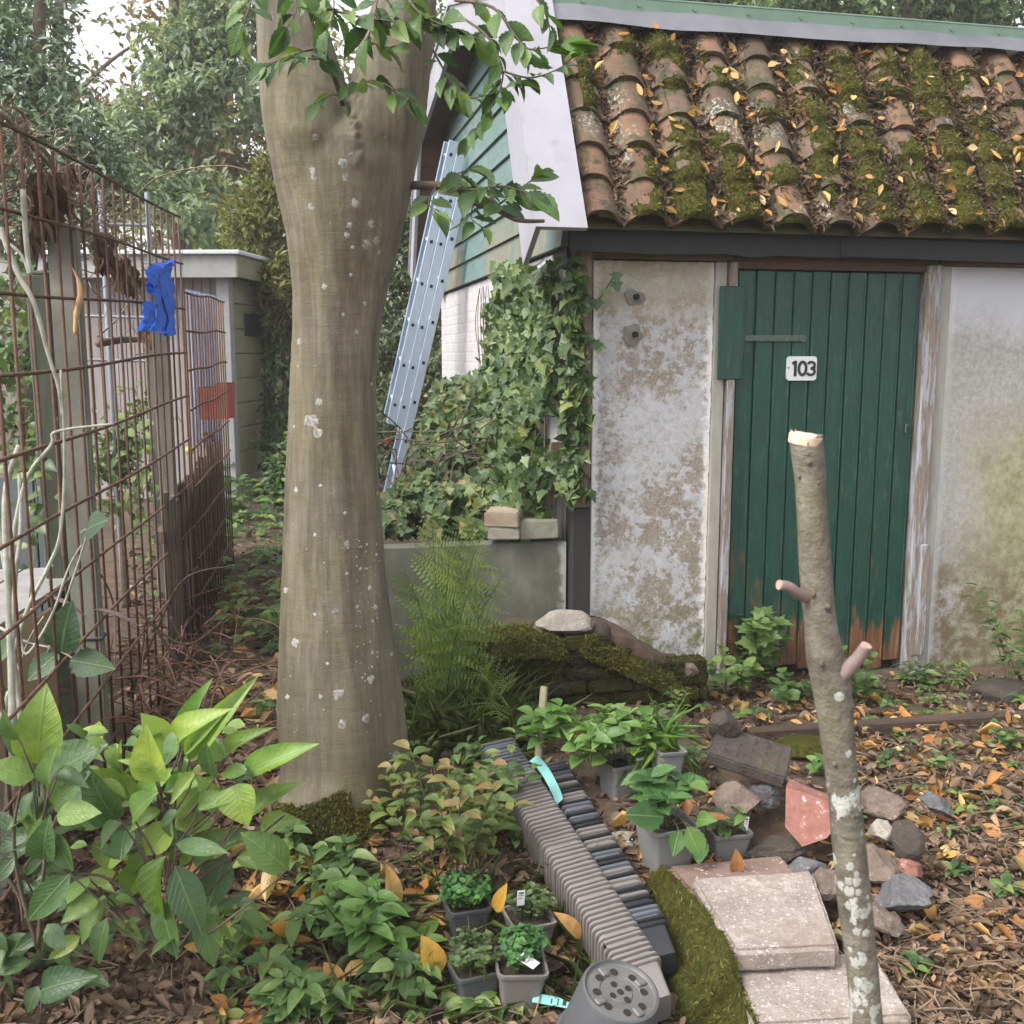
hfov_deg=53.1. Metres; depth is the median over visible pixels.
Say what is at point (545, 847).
nested pot
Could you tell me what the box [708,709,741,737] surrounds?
stone
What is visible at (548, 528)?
concrete block
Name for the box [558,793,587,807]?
nested pot
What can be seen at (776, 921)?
step slab
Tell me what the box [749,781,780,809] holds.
rubble stone
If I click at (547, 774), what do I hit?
strap
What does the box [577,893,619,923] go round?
nested pot
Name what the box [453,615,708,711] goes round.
mossy wall
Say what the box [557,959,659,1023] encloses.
upturned pot
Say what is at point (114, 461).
climbing plant
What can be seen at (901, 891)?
rubble stone
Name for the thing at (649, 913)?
nested pot
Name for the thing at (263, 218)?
yellow conifer
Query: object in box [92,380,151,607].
garden shrub
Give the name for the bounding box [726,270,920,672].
door
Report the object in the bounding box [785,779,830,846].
rubble slab
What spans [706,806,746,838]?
wilted plant
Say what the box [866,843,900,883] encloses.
rubble stone
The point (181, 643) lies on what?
brushwood
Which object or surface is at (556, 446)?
loose board
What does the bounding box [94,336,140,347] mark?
driftwood stick
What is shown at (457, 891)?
herb plant
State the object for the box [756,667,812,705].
young bramble
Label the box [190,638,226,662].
seedling
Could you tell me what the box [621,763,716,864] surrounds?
strawberry plant
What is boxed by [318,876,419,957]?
nettle clump
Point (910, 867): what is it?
rubble stone
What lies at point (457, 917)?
plant pot
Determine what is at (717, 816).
fallen leaf
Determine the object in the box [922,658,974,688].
moss plant
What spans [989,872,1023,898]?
seedling
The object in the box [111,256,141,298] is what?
withered bunch
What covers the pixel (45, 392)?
wooden post
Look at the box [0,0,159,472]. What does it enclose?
rhododendron
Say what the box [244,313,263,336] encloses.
window
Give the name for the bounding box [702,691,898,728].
orange leaves
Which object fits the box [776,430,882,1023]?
cut sapling
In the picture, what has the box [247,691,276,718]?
seedling
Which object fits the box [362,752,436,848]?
blushed shrub
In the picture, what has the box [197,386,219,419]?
planter
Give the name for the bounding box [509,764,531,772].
nested pot
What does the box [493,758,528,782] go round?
nested pot
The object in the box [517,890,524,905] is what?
plant tag
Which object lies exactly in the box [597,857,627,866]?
nested pot
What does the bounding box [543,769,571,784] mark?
nested pot
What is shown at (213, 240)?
sunlit shrub
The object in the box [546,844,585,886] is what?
nested pot
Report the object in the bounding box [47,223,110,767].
concrete post
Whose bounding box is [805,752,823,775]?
pale seedling
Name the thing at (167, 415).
wooden post
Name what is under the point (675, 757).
plant pot
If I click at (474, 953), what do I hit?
herb plant
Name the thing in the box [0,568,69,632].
potting bench
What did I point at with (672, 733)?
spider plant
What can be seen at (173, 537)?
slat fence
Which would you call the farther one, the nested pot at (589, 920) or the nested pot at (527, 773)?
the nested pot at (527, 773)
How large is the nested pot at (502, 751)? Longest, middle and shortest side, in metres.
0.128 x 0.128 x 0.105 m
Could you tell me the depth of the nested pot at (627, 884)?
2.96 m
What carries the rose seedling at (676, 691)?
on the ground at (764, 825)
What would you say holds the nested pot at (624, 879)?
in the nested pot at (620, 875)
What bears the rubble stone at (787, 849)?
on the ground at (764, 825)
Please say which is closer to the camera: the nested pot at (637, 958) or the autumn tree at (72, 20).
the nested pot at (637, 958)
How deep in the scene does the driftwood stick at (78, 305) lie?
3.25 m
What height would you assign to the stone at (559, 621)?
0.119 m
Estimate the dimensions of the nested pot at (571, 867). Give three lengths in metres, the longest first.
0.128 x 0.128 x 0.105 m
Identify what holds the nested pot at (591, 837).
in the nested pot at (589, 828)
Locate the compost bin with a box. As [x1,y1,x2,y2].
[0,476,47,633]
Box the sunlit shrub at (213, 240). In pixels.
[192,225,240,249]
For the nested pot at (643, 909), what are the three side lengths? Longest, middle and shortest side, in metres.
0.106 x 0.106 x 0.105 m
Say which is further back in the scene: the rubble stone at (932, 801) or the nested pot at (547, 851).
the rubble stone at (932, 801)
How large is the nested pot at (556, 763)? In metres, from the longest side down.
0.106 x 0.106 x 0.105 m
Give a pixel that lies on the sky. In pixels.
(93, 34)
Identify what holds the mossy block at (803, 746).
on the ground at (764, 825)
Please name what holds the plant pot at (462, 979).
on the ground at (764, 825)
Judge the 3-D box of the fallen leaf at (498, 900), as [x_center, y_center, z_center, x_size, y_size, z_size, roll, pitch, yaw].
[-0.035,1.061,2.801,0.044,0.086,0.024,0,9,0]
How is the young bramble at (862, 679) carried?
on the ground at (764, 825)
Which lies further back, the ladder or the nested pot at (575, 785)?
the ladder
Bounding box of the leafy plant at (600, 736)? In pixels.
[514,698,670,768]
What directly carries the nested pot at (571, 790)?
in the nested pot at (575, 785)
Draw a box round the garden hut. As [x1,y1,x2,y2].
[0,250,291,498]
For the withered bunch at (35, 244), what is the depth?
3.00 m
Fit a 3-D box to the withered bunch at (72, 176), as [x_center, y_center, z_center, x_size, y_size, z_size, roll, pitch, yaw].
[-1.607,-1.218,3.729,0.082,0.179,0.604,-4,9,-22]
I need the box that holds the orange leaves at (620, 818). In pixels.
[612,758,866,877]
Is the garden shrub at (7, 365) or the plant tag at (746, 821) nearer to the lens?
the plant tag at (746, 821)
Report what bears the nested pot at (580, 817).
in the nested pot at (577, 813)
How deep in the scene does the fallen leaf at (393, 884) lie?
2.95 m
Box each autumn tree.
[5,0,252,224]
[103,62,267,249]
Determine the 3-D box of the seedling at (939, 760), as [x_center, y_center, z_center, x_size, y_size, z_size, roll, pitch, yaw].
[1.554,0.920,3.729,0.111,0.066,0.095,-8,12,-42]
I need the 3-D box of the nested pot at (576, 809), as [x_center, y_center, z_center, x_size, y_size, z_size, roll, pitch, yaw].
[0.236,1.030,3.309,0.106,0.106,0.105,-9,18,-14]
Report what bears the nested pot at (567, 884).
in the nested pot at (575, 876)
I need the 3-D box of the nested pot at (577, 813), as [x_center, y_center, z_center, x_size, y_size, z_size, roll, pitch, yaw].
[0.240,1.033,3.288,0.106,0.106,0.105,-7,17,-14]
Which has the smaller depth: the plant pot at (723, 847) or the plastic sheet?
the plant pot at (723, 847)
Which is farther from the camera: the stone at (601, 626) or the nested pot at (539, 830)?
the stone at (601, 626)
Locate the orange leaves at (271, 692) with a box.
[216,575,280,727]
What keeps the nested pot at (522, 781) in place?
in the nested pot
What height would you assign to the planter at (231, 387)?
0.312 m
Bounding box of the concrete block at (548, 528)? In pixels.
[519,517,558,539]
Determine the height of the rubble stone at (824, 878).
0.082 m
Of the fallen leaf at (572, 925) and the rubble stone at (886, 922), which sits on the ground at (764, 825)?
the rubble stone at (886, 922)
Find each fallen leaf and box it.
[290,852,323,867]
[385,864,402,901]
[420,935,446,975]
[491,883,506,911]
[554,912,581,938]
[709,812,729,819]
[730,849,743,871]
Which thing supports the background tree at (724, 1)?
on the ground at (764, 825)
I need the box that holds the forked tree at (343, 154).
[225,0,603,869]
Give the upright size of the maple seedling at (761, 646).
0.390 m
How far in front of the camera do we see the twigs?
2.85 m
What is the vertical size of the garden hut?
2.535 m
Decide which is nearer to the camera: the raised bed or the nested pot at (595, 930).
the nested pot at (595, 930)
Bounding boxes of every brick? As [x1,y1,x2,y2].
[484,506,523,527]
[487,527,519,539]
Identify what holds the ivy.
attached to the old shed
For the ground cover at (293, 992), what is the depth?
2.93 m
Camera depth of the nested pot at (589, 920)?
2.81 m
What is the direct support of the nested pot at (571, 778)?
in the nested pot at (563, 776)
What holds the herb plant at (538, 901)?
on the plant pot at (546, 920)
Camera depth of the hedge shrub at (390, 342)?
9.95 m
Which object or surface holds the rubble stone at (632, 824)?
on the ground at (764, 825)
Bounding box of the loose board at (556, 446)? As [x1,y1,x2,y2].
[543,442,562,505]
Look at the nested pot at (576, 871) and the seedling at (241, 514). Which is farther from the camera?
the seedling at (241, 514)
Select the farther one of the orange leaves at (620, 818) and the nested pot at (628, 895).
the orange leaves at (620, 818)
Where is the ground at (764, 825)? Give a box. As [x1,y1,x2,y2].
[0,385,1023,1023]
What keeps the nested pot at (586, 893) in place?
in the nested pot at (589, 887)
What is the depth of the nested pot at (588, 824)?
3.25 m
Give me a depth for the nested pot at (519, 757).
3.49 m
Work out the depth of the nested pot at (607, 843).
3.15 m
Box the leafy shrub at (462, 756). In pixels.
[450,726,542,818]
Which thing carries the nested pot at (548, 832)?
in the nested pot at (539, 830)
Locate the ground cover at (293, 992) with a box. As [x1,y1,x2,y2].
[203,460,1023,1023]
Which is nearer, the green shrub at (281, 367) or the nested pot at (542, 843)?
the nested pot at (542, 843)
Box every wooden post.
[25,270,79,740]
[145,346,165,603]
[148,262,176,654]
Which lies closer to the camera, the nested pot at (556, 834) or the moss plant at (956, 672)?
the nested pot at (556, 834)
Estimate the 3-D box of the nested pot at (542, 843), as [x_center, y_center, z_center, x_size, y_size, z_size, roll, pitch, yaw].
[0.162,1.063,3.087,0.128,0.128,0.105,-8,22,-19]
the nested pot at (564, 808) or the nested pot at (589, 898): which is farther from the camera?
the nested pot at (564, 808)
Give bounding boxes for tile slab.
[706,732,792,787]
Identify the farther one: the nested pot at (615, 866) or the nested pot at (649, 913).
the nested pot at (615, 866)
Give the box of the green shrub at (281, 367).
[249,262,291,520]
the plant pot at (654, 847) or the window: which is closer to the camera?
the plant pot at (654, 847)
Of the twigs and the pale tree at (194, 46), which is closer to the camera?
the twigs
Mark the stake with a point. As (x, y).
(542, 701)
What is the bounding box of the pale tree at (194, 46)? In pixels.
[93,0,263,249]
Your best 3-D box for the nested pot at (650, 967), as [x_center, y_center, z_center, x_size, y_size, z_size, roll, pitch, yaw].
[0.347,1.239,2.626,0.128,0.128,0.105,-9,23,-19]
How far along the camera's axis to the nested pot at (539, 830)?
3.15 m
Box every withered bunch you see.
[17,218,45,259]
[19,171,73,245]
[62,163,82,190]
[89,232,121,277]
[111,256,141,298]
[140,321,152,350]
[198,432,215,447]
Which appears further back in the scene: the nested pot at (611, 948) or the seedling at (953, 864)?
the seedling at (953, 864)
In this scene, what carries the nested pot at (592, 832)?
in the nested pot at (589, 828)
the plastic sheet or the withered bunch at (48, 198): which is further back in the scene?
the plastic sheet
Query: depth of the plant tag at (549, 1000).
2.65 m
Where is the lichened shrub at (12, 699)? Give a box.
[0,189,113,898]
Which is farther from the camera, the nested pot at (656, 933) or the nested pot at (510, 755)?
the nested pot at (510, 755)
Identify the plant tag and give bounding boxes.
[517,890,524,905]
[517,952,539,968]
[532,994,568,1007]
[744,817,748,830]
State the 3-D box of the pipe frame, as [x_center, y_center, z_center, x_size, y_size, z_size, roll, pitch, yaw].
[-2.413,-0.638,6.016,0.660,2.441,0.160,-3,9,-19]
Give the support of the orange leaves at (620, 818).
on the ground at (764, 825)
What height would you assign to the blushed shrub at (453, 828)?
0.371 m
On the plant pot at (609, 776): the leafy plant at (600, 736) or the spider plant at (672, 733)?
the leafy plant at (600, 736)
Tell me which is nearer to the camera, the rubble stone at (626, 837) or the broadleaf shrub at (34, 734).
the broadleaf shrub at (34, 734)
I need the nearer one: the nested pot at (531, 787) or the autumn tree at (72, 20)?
the nested pot at (531, 787)
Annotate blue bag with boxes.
[137,260,176,336]
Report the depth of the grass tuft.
3.98 m
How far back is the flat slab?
4.63 m
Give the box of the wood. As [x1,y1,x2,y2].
[0,0,1020,416]
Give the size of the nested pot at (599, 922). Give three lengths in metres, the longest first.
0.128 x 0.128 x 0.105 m
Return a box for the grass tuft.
[402,654,591,772]
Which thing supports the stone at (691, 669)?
on the mossy wall
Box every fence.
[0,120,199,1009]
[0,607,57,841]
[155,440,225,673]
[183,291,235,633]
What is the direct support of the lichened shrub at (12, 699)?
on the ground at (764, 825)
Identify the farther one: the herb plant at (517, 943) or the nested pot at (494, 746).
the nested pot at (494, 746)
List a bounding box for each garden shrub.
[0,254,93,473]
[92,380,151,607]
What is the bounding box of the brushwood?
[60,565,278,787]
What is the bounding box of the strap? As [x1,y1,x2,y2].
[527,756,562,803]
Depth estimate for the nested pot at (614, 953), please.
2.69 m
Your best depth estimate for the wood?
21.55 m
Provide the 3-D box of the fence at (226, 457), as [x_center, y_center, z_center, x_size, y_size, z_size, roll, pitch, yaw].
[-1.841,-0.369,6.319,0.024,1.918,1.858,-1,9,-9]
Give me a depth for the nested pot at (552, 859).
3.04 m
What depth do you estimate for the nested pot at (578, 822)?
3.27 m
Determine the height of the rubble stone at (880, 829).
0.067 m
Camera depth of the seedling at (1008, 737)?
3.97 m
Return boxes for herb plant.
[437,869,492,908]
[448,926,501,972]
[498,923,550,970]
[505,881,556,920]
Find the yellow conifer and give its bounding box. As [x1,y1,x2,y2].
[206,146,291,489]
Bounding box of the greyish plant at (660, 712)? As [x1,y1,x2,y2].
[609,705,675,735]
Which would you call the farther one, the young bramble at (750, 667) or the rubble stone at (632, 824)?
the young bramble at (750, 667)
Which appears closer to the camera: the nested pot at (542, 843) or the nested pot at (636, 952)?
the nested pot at (636, 952)
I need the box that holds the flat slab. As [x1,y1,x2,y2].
[966,678,1023,706]
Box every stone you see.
[533,609,590,633]
[590,620,610,641]
[611,806,636,831]
[611,830,637,846]
[684,662,698,675]
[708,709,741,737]
[711,780,761,815]
[742,835,808,861]
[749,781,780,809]
[787,856,827,874]
[813,866,836,901]
[861,786,906,820]
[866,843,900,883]
[867,818,891,842]
[872,902,909,936]
[874,873,932,911]
[891,819,924,861]
[898,858,922,877]
[918,791,952,815]
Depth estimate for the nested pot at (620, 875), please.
3.00 m
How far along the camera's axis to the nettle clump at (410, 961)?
2.71 m
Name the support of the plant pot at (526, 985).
on the ground at (764, 825)
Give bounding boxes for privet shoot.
[961,582,1023,682]
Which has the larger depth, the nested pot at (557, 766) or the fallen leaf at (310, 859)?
the nested pot at (557, 766)
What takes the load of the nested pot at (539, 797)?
in the nested pot at (519, 798)
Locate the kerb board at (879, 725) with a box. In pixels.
[748,710,1011,739]
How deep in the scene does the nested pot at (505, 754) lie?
3.52 m
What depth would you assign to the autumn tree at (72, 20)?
17.89 m
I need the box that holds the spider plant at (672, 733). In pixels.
[615,691,709,789]
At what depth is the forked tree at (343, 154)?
3.11 m
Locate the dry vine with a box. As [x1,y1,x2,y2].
[0,91,250,712]
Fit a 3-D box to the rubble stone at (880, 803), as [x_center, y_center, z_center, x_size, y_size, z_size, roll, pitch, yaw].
[1.203,0.945,3.324,0.125,0.092,0.166,0,9,0]
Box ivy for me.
[466,253,623,543]
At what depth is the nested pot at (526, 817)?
3.22 m
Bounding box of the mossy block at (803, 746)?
[772,734,822,761]
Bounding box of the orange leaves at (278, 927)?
[184,825,448,1023]
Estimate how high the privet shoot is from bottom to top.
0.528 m
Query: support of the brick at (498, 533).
on the raised bed
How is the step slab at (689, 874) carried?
on the ground at (764, 825)
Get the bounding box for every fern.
[392,512,509,707]
[461,644,517,723]
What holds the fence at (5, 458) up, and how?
on the ground at (764, 825)
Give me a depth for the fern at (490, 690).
3.94 m
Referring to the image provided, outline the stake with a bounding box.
[534,686,547,758]
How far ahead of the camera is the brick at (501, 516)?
4.62 m
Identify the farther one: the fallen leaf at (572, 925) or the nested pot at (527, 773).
the nested pot at (527, 773)
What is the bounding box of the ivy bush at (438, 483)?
[377,373,536,541]
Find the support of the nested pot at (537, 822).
in the nested pot at (543, 816)
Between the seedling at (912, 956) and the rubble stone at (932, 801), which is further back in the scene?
the rubble stone at (932, 801)
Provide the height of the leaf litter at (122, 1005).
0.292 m
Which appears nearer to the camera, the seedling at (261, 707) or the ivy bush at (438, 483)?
the seedling at (261, 707)
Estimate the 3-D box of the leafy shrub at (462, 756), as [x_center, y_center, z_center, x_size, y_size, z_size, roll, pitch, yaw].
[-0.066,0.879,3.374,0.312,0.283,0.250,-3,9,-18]
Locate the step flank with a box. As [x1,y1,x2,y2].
[645,864,762,1023]
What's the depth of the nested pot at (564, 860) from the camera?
3.02 m
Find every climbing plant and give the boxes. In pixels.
[0,421,97,597]
[92,391,141,530]
[102,406,161,616]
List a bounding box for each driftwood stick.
[72,268,82,334]
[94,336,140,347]
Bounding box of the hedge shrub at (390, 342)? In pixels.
[376,0,446,491]
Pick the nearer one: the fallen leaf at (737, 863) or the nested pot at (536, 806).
the fallen leaf at (737, 863)
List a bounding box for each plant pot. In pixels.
[441,893,492,943]
[446,952,499,997]
[493,945,548,1011]
[502,905,556,951]
[598,751,641,800]
[628,751,651,782]
[636,807,698,873]
[652,743,686,779]
[704,821,752,861]
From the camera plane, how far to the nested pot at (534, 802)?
3.27 m
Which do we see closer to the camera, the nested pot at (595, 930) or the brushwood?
the nested pot at (595, 930)
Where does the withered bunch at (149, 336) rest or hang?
hanging from the dry vine
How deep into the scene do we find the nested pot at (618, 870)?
3.02 m
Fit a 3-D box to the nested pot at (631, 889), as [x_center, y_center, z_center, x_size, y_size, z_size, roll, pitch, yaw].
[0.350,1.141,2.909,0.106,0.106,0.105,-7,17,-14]
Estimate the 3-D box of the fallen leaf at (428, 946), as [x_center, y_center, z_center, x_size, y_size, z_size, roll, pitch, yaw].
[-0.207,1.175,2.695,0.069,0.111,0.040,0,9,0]
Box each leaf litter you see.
[0,814,692,1023]
[111,524,282,860]
[529,696,833,908]
[694,668,1023,1023]
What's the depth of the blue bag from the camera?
4.35 m
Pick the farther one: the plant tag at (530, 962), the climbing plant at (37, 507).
the climbing plant at (37, 507)
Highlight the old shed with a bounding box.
[408,0,1023,684]
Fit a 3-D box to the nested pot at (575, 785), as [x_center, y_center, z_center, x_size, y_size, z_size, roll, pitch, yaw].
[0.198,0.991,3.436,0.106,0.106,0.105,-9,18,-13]
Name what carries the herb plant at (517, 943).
on the plant pot at (526, 985)
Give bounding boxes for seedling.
[27,945,87,967]
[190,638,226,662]
[230,502,250,526]
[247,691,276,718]
[652,686,691,724]
[681,743,706,771]
[727,605,794,686]
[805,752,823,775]
[875,748,903,769]
[902,950,936,975]
[923,756,954,770]
[942,859,972,878]
[987,726,1023,750]
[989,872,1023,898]
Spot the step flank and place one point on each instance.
(703, 983)
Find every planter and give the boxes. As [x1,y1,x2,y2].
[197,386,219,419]
[216,382,235,418]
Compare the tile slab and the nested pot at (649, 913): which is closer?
the nested pot at (649, 913)
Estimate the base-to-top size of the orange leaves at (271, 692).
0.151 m
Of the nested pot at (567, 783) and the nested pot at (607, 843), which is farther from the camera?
the nested pot at (567, 783)
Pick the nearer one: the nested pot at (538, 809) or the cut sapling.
the cut sapling
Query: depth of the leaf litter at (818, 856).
3.57 m
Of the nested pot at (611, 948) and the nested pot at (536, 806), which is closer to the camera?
the nested pot at (611, 948)
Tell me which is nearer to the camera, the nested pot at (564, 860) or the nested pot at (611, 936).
the nested pot at (611, 936)
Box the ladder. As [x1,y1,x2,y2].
[383,140,464,491]
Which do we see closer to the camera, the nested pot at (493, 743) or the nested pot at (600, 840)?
the nested pot at (600, 840)
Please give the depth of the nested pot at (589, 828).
3.23 m
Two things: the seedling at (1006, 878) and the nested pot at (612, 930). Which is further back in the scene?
the seedling at (1006, 878)
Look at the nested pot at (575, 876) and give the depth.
2.95 m
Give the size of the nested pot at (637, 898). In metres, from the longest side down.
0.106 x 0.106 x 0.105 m
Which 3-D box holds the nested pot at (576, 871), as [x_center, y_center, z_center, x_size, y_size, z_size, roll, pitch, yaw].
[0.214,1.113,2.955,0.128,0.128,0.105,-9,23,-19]
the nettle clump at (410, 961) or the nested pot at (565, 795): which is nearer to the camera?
the nettle clump at (410, 961)
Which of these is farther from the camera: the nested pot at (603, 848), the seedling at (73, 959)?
the nested pot at (603, 848)
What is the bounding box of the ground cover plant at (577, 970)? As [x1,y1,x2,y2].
[288,836,604,1023]
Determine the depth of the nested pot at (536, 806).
3.25 m
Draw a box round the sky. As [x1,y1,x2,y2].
[0,0,1023,384]
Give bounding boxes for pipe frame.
[85,189,152,567]
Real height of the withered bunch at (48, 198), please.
0.322 m
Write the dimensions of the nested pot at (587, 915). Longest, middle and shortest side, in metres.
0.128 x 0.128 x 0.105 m
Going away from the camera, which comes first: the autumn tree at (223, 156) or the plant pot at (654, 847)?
the plant pot at (654, 847)
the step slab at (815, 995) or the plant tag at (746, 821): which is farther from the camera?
the plant tag at (746, 821)
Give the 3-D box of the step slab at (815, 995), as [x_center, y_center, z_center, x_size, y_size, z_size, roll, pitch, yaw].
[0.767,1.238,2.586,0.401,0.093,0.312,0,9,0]
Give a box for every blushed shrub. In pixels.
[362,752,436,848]
[370,739,534,886]
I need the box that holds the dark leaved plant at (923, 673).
[889,655,941,684]
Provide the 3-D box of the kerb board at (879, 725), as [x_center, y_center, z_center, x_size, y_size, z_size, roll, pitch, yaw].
[1.491,0.877,4.128,1.129,0.087,0.050,-1,9,-9]
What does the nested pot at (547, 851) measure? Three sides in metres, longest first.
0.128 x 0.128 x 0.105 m
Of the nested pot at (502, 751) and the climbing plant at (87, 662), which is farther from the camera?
the nested pot at (502, 751)
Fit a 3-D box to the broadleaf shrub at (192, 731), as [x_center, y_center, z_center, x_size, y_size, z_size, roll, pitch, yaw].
[-0.885,0.836,2.599,0.858,0.914,0.598,0,9,0]
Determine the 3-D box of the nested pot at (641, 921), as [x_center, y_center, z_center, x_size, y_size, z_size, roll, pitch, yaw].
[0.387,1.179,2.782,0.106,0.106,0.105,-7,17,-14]
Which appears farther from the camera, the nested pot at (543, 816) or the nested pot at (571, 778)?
the nested pot at (571, 778)
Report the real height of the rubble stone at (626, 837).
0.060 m
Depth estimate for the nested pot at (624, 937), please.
2.72 m
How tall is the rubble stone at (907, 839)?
0.134 m
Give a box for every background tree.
[682,0,755,5]
[732,0,1023,26]
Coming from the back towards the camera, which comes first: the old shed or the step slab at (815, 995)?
the old shed
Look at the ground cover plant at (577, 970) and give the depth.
2.81 m
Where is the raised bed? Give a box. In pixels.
[383,535,565,677]
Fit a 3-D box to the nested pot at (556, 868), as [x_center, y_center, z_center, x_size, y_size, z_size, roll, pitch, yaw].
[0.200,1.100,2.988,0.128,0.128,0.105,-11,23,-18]
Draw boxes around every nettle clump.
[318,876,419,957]
[355,933,447,1004]
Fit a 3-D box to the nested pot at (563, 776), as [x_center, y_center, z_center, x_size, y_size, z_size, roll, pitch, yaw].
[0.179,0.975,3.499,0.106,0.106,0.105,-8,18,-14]
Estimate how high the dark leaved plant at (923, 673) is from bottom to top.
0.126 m
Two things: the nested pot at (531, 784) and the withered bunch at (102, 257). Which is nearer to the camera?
the nested pot at (531, 784)
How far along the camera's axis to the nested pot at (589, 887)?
2.91 m
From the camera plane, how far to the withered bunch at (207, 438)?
9.69 m
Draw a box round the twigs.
[5,575,1023,1023]
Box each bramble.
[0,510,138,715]
[707,643,763,696]
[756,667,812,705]
[842,645,878,705]
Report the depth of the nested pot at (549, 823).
3.17 m
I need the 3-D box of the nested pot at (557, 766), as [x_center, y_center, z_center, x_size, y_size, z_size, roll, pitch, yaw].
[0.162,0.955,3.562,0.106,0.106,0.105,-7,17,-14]
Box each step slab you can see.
[669,856,792,895]
[693,871,838,970]
[738,954,910,1023]
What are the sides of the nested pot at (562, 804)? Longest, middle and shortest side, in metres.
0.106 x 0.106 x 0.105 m
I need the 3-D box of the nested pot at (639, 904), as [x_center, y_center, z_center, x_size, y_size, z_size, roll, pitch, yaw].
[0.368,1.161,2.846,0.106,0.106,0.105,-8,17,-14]
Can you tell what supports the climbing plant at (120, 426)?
attached to the garden shrub at (103, 468)
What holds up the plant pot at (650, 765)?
on the ground at (764, 825)
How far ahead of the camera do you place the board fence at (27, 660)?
3.48 m
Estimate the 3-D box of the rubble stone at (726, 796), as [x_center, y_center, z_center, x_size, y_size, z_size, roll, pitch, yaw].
[0.727,0.930,3.292,0.159,0.122,0.145,0,9,0]
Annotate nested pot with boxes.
[481,737,514,763]
[482,741,515,759]
[484,743,518,769]
[485,747,519,758]
[488,749,522,762]
[489,752,524,763]
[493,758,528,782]
[504,755,526,762]
[506,780,542,815]
[508,770,536,779]
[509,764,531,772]
[509,783,544,815]
[510,778,540,786]
[511,787,547,815]
[513,790,549,821]
[515,793,551,822]
[517,797,553,826]
[519,800,555,832]
[521,803,558,842]
[523,807,559,843]
[525,810,563,850]
[528,814,565,854]
[529,817,567,857]
[532,822,570,863]
[534,825,572,863]
[536,828,575,869]
[537,760,565,773]
[539,763,567,780]
[539,833,578,873]
[541,767,570,782]
[541,836,580,874]
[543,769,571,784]
[544,840,583,882]
[545,774,573,787]
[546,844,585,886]
[547,776,576,790]
[549,780,578,793]
[549,848,588,891]
[551,783,580,796]
[551,852,591,893]
[553,787,583,800]
[553,855,592,899]
[556,860,596,903]
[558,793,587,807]
[559,864,599,907]
[560,798,589,809]
[561,800,591,812]
[561,868,601,906]
[562,790,585,797]
[564,805,594,815]
[564,872,604,913]
[566,808,596,819]
[566,877,606,914]
[568,812,599,822]
[569,880,610,915]
[571,816,601,826]
[571,884,613,917]
[573,819,603,830]
[575,890,616,919]
[576,824,606,833]
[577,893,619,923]
[578,828,609,837]
[580,898,622,940]
[581,832,611,841]
[583,835,614,845]
[583,902,624,948]
[585,907,628,953]
[586,840,616,849]
[588,911,631,958]
[589,844,619,853]
[591,916,633,961]
[592,848,622,859]
[594,921,637,962]
[595,853,625,862]
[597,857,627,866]
[597,927,640,960]
[600,861,630,871]
[600,930,643,959]
[603,866,633,876]
[603,936,647,959]
[605,870,636,880]
[607,941,651,958]
[609,875,639,885]
[611,945,653,959]
[613,880,642,889]
[615,884,645,894]
[619,890,648,898]
[621,893,651,904]
[621,951,658,963]
[625,899,655,909]
[629,904,658,914]
[631,956,671,1021]
[632,909,660,919]
[634,914,665,924]
[638,919,676,974]
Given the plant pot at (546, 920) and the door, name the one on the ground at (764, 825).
the plant pot at (546, 920)
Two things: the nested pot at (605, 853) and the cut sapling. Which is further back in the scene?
the nested pot at (605, 853)
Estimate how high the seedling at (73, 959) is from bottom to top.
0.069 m
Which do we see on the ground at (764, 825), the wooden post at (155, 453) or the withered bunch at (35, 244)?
the wooden post at (155, 453)
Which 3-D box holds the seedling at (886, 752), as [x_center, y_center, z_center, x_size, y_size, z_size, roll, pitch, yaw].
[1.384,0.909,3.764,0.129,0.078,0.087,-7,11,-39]
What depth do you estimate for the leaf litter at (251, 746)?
4.62 m
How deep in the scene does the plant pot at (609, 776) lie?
3.50 m
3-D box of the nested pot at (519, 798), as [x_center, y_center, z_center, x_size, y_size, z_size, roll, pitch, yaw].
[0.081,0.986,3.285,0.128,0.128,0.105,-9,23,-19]
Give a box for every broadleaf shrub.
[0,683,110,1023]
[24,675,318,966]
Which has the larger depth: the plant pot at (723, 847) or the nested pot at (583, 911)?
the plant pot at (723, 847)
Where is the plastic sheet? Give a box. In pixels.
[185,289,222,444]
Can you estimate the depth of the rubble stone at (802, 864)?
3.04 m
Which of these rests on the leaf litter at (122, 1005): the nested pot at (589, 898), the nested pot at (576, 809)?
the nested pot at (589, 898)
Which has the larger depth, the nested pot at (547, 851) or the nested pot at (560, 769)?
the nested pot at (560, 769)
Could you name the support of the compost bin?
on the ground at (764, 825)
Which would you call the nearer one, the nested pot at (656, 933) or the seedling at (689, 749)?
the nested pot at (656, 933)
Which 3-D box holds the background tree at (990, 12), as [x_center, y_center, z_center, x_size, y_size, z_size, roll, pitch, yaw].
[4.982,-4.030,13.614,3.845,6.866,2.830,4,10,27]
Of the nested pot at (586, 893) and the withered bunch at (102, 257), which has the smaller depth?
the nested pot at (586, 893)
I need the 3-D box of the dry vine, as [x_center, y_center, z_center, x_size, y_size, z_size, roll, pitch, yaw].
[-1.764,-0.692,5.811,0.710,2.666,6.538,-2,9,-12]
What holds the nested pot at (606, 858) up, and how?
in the nested pot at (605, 853)
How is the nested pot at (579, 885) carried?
on the leaf litter at (122, 1005)
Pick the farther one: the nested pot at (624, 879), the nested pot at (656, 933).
the nested pot at (624, 879)
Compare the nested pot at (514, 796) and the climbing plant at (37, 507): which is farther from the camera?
the climbing plant at (37, 507)

